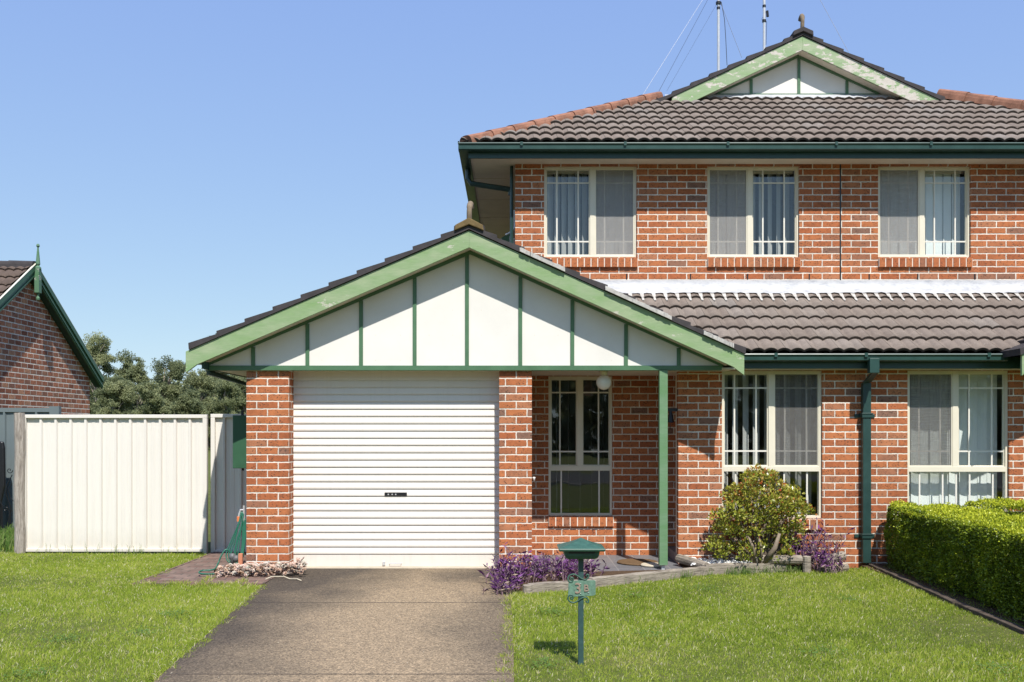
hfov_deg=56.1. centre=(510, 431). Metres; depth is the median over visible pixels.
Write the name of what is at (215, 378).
gum tree
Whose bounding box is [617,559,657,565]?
door mat
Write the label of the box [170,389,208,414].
gum tree
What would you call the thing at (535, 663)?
clover
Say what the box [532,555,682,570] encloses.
porch slab
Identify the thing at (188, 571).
side path
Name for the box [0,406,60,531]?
steel fence
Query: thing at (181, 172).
sky
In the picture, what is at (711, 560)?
white pebbles
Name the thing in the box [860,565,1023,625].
garden bed
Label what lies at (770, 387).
window
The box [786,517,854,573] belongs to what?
purple plant
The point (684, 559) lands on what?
timber log
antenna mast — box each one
[644,0,741,92]
[762,0,847,50]
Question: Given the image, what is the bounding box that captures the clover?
[0,584,1023,681]
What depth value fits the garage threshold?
10.88 m
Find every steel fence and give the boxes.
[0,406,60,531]
[25,415,207,553]
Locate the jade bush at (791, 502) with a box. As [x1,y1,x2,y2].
[700,462,816,563]
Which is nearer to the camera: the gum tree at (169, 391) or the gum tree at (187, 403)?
the gum tree at (187, 403)
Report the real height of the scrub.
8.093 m
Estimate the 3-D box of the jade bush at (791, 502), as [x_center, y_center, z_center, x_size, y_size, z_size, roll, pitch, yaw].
[2.794,0.965,10.764,1.316,1.217,0.907,0,0,0]
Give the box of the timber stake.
[238,553,242,564]
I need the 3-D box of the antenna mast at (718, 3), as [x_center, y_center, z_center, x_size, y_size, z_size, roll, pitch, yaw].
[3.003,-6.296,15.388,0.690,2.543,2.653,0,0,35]
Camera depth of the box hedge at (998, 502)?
10.47 m
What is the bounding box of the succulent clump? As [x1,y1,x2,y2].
[214,556,307,580]
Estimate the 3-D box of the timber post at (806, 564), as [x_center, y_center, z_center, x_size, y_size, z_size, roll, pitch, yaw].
[3.270,1.490,10.600,0.092,0.220,0.092,0,0,0]
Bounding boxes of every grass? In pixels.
[127,554,523,681]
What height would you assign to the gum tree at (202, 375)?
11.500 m
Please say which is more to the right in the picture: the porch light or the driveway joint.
the porch light
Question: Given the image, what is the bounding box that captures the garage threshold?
[301,566,496,568]
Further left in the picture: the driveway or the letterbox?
the driveway
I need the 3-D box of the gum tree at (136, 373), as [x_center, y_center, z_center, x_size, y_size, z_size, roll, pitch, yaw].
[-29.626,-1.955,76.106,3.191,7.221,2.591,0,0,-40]
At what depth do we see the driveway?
7.36 m
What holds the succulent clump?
on the side path
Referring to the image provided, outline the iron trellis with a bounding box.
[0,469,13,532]
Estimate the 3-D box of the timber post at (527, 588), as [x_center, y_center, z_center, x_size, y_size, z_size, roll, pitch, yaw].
[0.160,1.538,9.220,0.092,0.125,0.092,0,0,0]
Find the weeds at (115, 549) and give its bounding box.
[35,544,203,553]
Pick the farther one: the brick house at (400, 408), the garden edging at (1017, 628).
the brick house at (400, 408)
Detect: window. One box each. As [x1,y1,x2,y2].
[544,167,635,256]
[548,376,611,514]
[707,167,798,256]
[722,371,820,517]
[878,167,969,256]
[908,371,1007,511]
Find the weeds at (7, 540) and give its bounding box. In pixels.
[0,523,13,552]
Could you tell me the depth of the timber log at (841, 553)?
10.65 m
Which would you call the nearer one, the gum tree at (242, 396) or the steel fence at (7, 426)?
the steel fence at (7, 426)
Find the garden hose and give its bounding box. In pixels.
[198,512,245,574]
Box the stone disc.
[641,562,660,567]
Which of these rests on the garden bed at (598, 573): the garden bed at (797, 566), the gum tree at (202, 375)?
the garden bed at (797, 566)
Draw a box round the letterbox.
[557,538,605,664]
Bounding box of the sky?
[0,0,1023,385]
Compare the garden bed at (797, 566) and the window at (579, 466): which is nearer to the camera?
the garden bed at (797, 566)
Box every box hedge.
[883,499,1023,620]
[964,496,1023,515]
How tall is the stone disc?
0.024 m
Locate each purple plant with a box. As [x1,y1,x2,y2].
[478,542,609,594]
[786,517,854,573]
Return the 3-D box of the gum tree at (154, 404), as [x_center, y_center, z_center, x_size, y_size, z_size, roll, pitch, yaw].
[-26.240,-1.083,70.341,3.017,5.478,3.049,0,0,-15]
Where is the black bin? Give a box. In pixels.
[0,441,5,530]
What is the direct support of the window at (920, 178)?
in the brick house at (400, 408)
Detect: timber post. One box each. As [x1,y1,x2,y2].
[13,413,25,553]
[523,584,531,593]
[803,556,810,573]
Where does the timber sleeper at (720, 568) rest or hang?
on the garden bed at (598, 573)
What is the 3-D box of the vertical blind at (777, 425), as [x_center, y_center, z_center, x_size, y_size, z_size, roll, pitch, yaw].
[3.037,0.132,11.390,1.127,1.694,0.086,0,0,0]
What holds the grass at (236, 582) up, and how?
on the driveway
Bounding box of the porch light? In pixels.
[596,371,610,389]
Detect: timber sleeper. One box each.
[528,579,596,593]
[588,566,707,587]
[705,563,786,574]
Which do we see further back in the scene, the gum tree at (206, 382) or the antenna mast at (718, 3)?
the gum tree at (206, 382)
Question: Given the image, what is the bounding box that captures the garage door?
[293,371,498,565]
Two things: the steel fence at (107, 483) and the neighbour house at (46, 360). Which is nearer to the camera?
the steel fence at (107, 483)
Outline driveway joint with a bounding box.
[246,602,504,602]
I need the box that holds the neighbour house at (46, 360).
[0,244,103,414]
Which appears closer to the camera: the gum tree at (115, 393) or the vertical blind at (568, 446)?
the vertical blind at (568, 446)
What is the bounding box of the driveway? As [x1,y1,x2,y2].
[154,569,513,681]
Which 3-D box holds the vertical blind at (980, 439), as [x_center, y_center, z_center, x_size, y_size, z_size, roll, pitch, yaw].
[5.200,0.133,11.390,1.142,1.695,0.040,0,0,0]
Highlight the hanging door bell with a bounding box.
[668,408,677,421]
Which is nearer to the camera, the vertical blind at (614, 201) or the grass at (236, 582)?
the grass at (236, 582)
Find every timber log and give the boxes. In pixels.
[675,554,708,566]
[756,555,802,563]
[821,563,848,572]
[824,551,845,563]
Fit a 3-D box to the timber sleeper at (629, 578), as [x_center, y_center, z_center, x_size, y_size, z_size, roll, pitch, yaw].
[1.460,1.523,10.030,1.554,0.114,0.097,0,0,-32]
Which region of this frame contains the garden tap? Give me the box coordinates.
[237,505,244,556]
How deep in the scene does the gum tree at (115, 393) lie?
71.51 m
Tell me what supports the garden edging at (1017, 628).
on the lawn at (967, 627)
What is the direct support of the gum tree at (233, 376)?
on the ground at (209, 486)
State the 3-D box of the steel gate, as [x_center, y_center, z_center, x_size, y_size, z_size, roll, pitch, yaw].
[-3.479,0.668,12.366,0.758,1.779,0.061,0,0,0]
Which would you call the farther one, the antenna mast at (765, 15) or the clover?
the antenna mast at (765, 15)
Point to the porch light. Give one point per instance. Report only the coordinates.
(603, 381)
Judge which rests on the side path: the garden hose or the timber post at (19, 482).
the garden hose
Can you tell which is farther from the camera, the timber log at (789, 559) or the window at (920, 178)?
the window at (920, 178)
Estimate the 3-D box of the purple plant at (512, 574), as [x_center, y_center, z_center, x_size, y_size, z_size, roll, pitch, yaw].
[0.184,1.363,9.796,1.692,0.378,0.906,0,0,-44]
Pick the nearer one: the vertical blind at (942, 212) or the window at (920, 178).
the window at (920, 178)
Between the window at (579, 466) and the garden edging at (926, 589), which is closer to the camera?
the garden edging at (926, 589)
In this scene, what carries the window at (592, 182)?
in the brick house at (400, 408)
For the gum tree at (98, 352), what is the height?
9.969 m
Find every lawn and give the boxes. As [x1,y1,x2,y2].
[0,525,248,681]
[511,568,1023,681]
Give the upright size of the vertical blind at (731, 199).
1.157 m
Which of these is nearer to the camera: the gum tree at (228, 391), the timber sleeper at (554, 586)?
the timber sleeper at (554, 586)
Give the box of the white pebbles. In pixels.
[690,557,751,565]
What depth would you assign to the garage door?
10.98 m
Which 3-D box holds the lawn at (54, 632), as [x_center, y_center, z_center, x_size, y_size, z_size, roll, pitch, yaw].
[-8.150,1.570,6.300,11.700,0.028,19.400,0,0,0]
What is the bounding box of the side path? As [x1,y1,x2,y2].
[138,552,280,586]
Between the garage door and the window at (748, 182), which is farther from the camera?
the window at (748, 182)
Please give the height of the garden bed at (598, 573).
0.062 m
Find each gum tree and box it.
[83,329,115,414]
[90,373,137,414]
[109,348,145,412]
[122,361,152,414]
[131,380,171,414]
[149,354,202,414]
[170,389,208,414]
[177,368,220,438]
[188,333,227,390]
[195,376,223,447]
[201,379,243,415]
[227,374,245,410]
[229,376,245,413]
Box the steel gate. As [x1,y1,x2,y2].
[211,414,245,551]
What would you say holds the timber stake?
on the side path
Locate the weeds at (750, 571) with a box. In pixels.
[610,564,802,584]
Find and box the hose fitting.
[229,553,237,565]
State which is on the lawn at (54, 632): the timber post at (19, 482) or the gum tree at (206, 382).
the timber post at (19, 482)
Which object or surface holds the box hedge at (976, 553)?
on the garden bed at (992, 610)
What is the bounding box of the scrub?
[92,373,209,447]
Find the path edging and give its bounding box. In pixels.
[132,552,214,584]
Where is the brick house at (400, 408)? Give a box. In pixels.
[186,14,1023,569]
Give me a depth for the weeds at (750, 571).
10.47 m
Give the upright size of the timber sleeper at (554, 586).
0.104 m
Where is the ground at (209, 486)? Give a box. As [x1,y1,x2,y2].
[147,448,210,681]
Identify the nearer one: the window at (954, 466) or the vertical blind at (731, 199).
the window at (954, 466)
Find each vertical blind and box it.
[547,171,632,254]
[556,380,603,511]
[710,171,792,254]
[724,375,810,513]
[880,171,960,254]
[909,375,996,506]
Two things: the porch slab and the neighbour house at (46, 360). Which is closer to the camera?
the porch slab
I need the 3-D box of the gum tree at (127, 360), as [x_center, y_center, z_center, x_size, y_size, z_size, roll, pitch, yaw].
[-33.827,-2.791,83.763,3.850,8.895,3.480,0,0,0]
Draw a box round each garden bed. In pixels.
[511,564,821,590]
[680,563,802,569]
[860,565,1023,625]
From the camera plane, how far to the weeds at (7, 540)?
12.75 m

